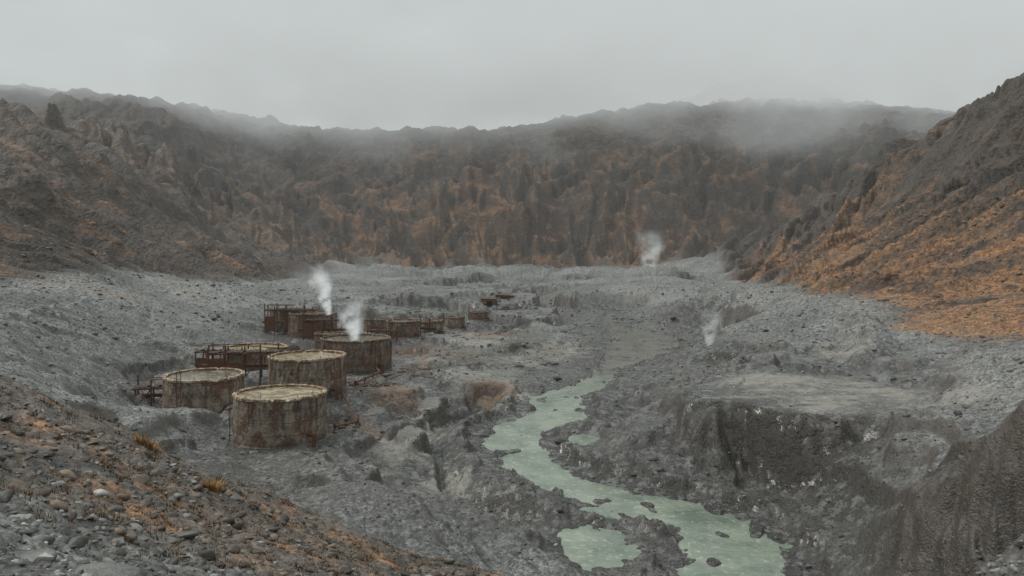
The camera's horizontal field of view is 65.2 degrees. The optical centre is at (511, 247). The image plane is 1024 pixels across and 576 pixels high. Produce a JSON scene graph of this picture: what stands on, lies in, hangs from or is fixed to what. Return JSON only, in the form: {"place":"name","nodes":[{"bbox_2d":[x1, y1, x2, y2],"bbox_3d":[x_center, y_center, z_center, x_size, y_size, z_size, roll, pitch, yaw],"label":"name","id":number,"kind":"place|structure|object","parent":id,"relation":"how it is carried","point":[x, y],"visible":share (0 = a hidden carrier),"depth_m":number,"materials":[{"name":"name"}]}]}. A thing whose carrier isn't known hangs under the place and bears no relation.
{"place":"outdoors","nodes":[
{"label":"outdoors","id":0,"kind":"place"},
{"bbox_2d":[0,73,1023,575],"bbox_3d":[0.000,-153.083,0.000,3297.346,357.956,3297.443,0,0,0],"label":"terrain","id":1,"kind":"structure","parent":0,"point":[742,189],"depth_m":136.19,"materials":[{"name":"grey stone"}]},
{"bbox_2d":[8,514,35,521],"bbox_3d":[-7.398,4.139,12.077,0.454,0.209,0.277,0,0,0],"label":"boulder","id":2,"kind":"object","parent":1,"relation":"on","point":[30,517],"visible":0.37,"depth_m":12.08,"materials":[{"name":"grey stone"}]},
{"bbox_2d":[35,552,53,562],"bbox_3d":[-5.202,3.472,8.908,0.187,0.144,0.157,0,0,-26],"label":"boulder","id":3,"kind":"object","parent":1,"relation":"on","point":[45,556],"visible":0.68,"depth_m":8.86,"materials":[{"name":"grey stone"}]},
{"bbox_2d":[72,556,93,561],"bbox_3d":[-5.629,4.114,10.352,0.420,0.232,0.202,0,0,-35],"label":"boulder","id":4,"kind":"object","parent":1,"relation":"on","point":[76,558],"visible":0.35,"depth_m":10.38,"materials":[{"name":"grey stone"}]},
{"bbox_2d":[112,536,124,545],"bbox_3d":[-6.883,5.139,13.977,0.213,0.209,0.271,0,0,-30],"label":"boulder","id":5,"kind":"object","parent":1,"relation":"on","point":[121,539],"visible":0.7,"depth_m":13.96,"materials":[{"name":"grey stone"}]},
{"bbox_2d":[129,432,161,453],"bbox_3d":[-12.953,6.941,28.551,1.344,0.999,1.212,0,0,-19],"label":"dry grass tuft","id":6,"kind":"object","parent":1,"relation":"on","point":[144,442],"visible":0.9,"depth_m":28.33,"materials":[{"name":"brown plant"}]},
{"bbox_2d":[131,375,162,405],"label":"rusty walkway","id":7,"kind":"structure","parent":1,"relation":"on","point":[138,387],"depth_m":78.38,"materials":[{"name":"metal"}]},
{"bbox_2d":[183,513,199,520],"bbox_3d":[-8.933,7.417,22.052,0.393,0.274,0.626,0,0,36],"label":"boulder","id":8,"kind":"object","parent":1,"relation":"on","point":[190,516],"visible":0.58,"depth_m":21.97,"materials":[{"name":"grey stone"}]},
{"bbox_2d":[189,478,197,484],"bbox_3d":[-10.441,7.609,25.989,0.472,0.210,0.373,0,0,-15],"label":"boulder","id":9,"kind":"object","parent":1,"relation":"on","point":[194,482],"visible":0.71,"depth_m":25.90,"materials":[{"name":"grey stone"}]},
{"bbox_2d":[161,365,244,413],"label":"concrete tank","id":10,"kind":"object","parent":1,"relation":"on","point":[204,388],"visible":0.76,"depth_m":75.14,"materials":[{"name":"concrete"}]},
{"bbox_2d":[199,477,225,492],"bbox_3d":[-9.907,7.864,26.515,1.045,0.578,1.060,0,0,20],"label":"dry grass tuft","id":11,"kind":"object","parent":1,"relation":"on","point":[212,487],"visible":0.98,"depth_m":26.50,"materials":[{"name":"brown plant"}]},
{"bbox_2d":[194,342,248,367],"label":"rusty walkway","id":12,"kind":"structure","parent":1,"relation":"on","point":[199,362],"depth_m":98.88,"materials":[{"name":"metal"}]},
{"bbox_2d":[0,381,496,575],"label":"scrub grass","id":13,"kind":"structure","parent":1,"relation":"on","point":[202,517],"depth_m":22.85,"materials":[{"name":"brown plant"}]},
{"bbox_2d":[202,343,298,385],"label":"rusty walkway","id":14,"kind":"structure","parent":1,"relation":"on","point":[212,362],"depth_m":85.77,"materials":[{"name":"metal"}]},
{"bbox_2d":[226,342,287,371],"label":"concrete tank","id":15,"kind":"object","parent":1,"relation":"on","point":[251,358],"visible":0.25,"depth_m":99.84,"materials":[{"name":"concrete"}]},
{"bbox_2d":[229,381,328,449],"bbox_3d":[-19.404,14.200,67.014,8.057,6.000,8.018,0,0,0],"label":"concrete tank","id":16,"kind":"object","parent":1,"relation":"on","point":[275,416],"visible":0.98,"depth_m":64.03,"materials":[{"name":"concrete"}]},
{"bbox_2d":[262,347,303,369],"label":"rusty walkway","id":17,"kind":"structure","parent":1,"relation":"on","point":[265,356],"depth_m":94.79,"materials":[{"name":"metal"}]},
{"bbox_2d":[276,543,292,551],"bbox_3d":[-6.312,8.292,22.013,0.687,0.452,0.764,0,0,0],"label":"dry grass tuft","id":18,"kind":"object","parent":1,"relation":"on","point":[284,548],"visible":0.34,"depth_m":22.09,"materials":[{"name":"brown plant"}]},
{"bbox_2d":[268,306,306,331],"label":"concrete tank","id":19,"kind":"object","parent":1,"relation":"on","point":[280,317],"visible":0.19,"depth_m":139.93,"materials":[{"name":"concrete"}]},
{"bbox_2d":[262,303,316,335],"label":"rusty walkway","id":20,"kind":"structure","parent":1,"relation":"on","point":[269,322],"depth_m":136.03,"materials":[{"name":"metal"}]},
{"bbox_2d":[267,349,348,399],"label":"concrete tank","id":21,"kind":"object","parent":1,"relation":"on","point":[326,369],"visible":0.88,"depth_m":80.08,"materials":[{"name":"concrete"}]},
{"bbox_2d":[288,309,336,337],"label":"concrete tank","id":22,"kind":"object","parent":1,"relation":"on","point":[295,323],"visible":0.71,"depth_m":133.03,"materials":[{"name":"concrete"}]},
{"bbox_2d":[299,313,349,339],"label":"rusty walkway","id":23,"kind":"structure","parent":1,"relation":"on","point":[308,330],"depth_m":130.11,"materials":[{"name":"metal"}]},
{"bbox_2d":[313,328,347,348],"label":"concrete tank","id":24,"kind":"object","parent":1,"relation":"on","point":[317,337],"visible":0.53,"depth_m":124.45,"materials":[{"name":"concrete"}]},
{"bbox_2d":[333,390,357,429],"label":"rusty pipeline","id":25,"kind":"object","parent":1,"relation":"on","point":[355,421],"visible":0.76,"depth_m":76.51,"materials":[{"name":"metal"}]},
{"bbox_2d":[320,331,391,374],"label":"concrete tank","id":26,"kind":"object","parent":1,"relation":"on","point":[366,352],"visible":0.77,"depth_m":100.47,"materials":[{"name":"concrete"}]},
{"bbox_2d":[354,366,381,386],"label":"rusty pipeline","id":27,"kind":"object","parent":1,"relation":"on","point":[372,375],"visible":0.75,"depth_m":92.34,"materials":[{"name":"metal"}]},
{"bbox_2d":[364,317,391,332],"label":"concrete tank","id":28,"kind":"object","parent":1,"relation":"on","point":[376,321],"visible":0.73,"depth_m":146.75,"materials":[{"name":"concrete"}]},
{"bbox_2d":[224,303,542,439],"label":"scrap debris","id":29,"kind":"object","parent":1,"relation":"on","point":[374,385],"visible":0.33,"depth_m":88.60,"materials":[{"name":"metal"}]},
{"bbox_2d":[366,325,405,342],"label":"rusty walkway","id":30,"kind":"structure","parent":1,"relation":"on","point":[376,330],"depth_m":136.06,"materials":[{"name":"metal"}]},
{"bbox_2d":[385,317,420,337],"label":"concrete tank","id":31,"kind":"object","parent":1,"relation":"on","point":[409,328],"visible":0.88,"depth_m":138.49,"materials":[{"name":"concrete"}]},
{"bbox_2d":[404,316,435,332],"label":"rusty walkway","id":32,"kind":"structure","parent":1,"relation":"on","point":[429,325],"depth_m":146.51,"materials":[{"name":"metal"}]},
{"bbox_2d":[421,317,443,333],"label":"concrete tank","id":33,"kind":"object","parent":1,"relation":"on","point":[437,324],"visible":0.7,"depth_m":148.16,"materials":[{"name":"concrete"}]},
{"bbox_2d":[443,313,465,329],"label":"concrete tank","id":34,"kind":"object","parent":1,"relation":"on","point":[455,322],"visible":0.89,"depth_m":163.24,"materials":[{"name":"concrete"}]},
{"bbox_2d":[468,308,489,320],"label":"concrete tank","id":35,"kind":"object","parent":1,"relation":"on","point":[478,315],"visible":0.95,"depth_m":180.23,"materials":[{"name":"concrete"}]},
{"bbox_2d":[479,297,497,305],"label":"ruined shed","id":36,"kind":"structure","parent":1,"relation":"on","point":[491,300],"depth_m":203.89,"materials":[{"name":"concrete"}]},
{"bbox_2d":[495,293,513,298],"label":"ruined shed","id":37,"kind":"structure","parent":1,"relation":"on","point":[503,295],"depth_m":213.00,"materials":[{"name":"concrete"}]},
{"bbox_2d":[0,393,1023,575],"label":"gravel","id":38,"kind":"structure","parent":1,"relation":"on","point":[105,566],"depth_m":17.37,"materials":[{"name":"grey gravel"}]},
{"bbox_2d":[0,177,1023,575],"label":"rubble","id":39,"kind":"object","parent":1,"relation":"on","point":[560,441],"visible":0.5,"depth_m":76.70,"materials":[{"name":"grey stone"}]},
{"bbox_2d":[0,0,1023,130],"label":"sky","id":40,"kind":"structure","parent":0,"point":[389,65],"materials":[{"name":"grey"}]},
{"bbox_2d":[364,311,792,575],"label":"stream water","id":41,"kind":"structure","parent":0,"point":[739,551],"depth_m":59.48,"materials":[{"name":"green liquid"}]}
]}

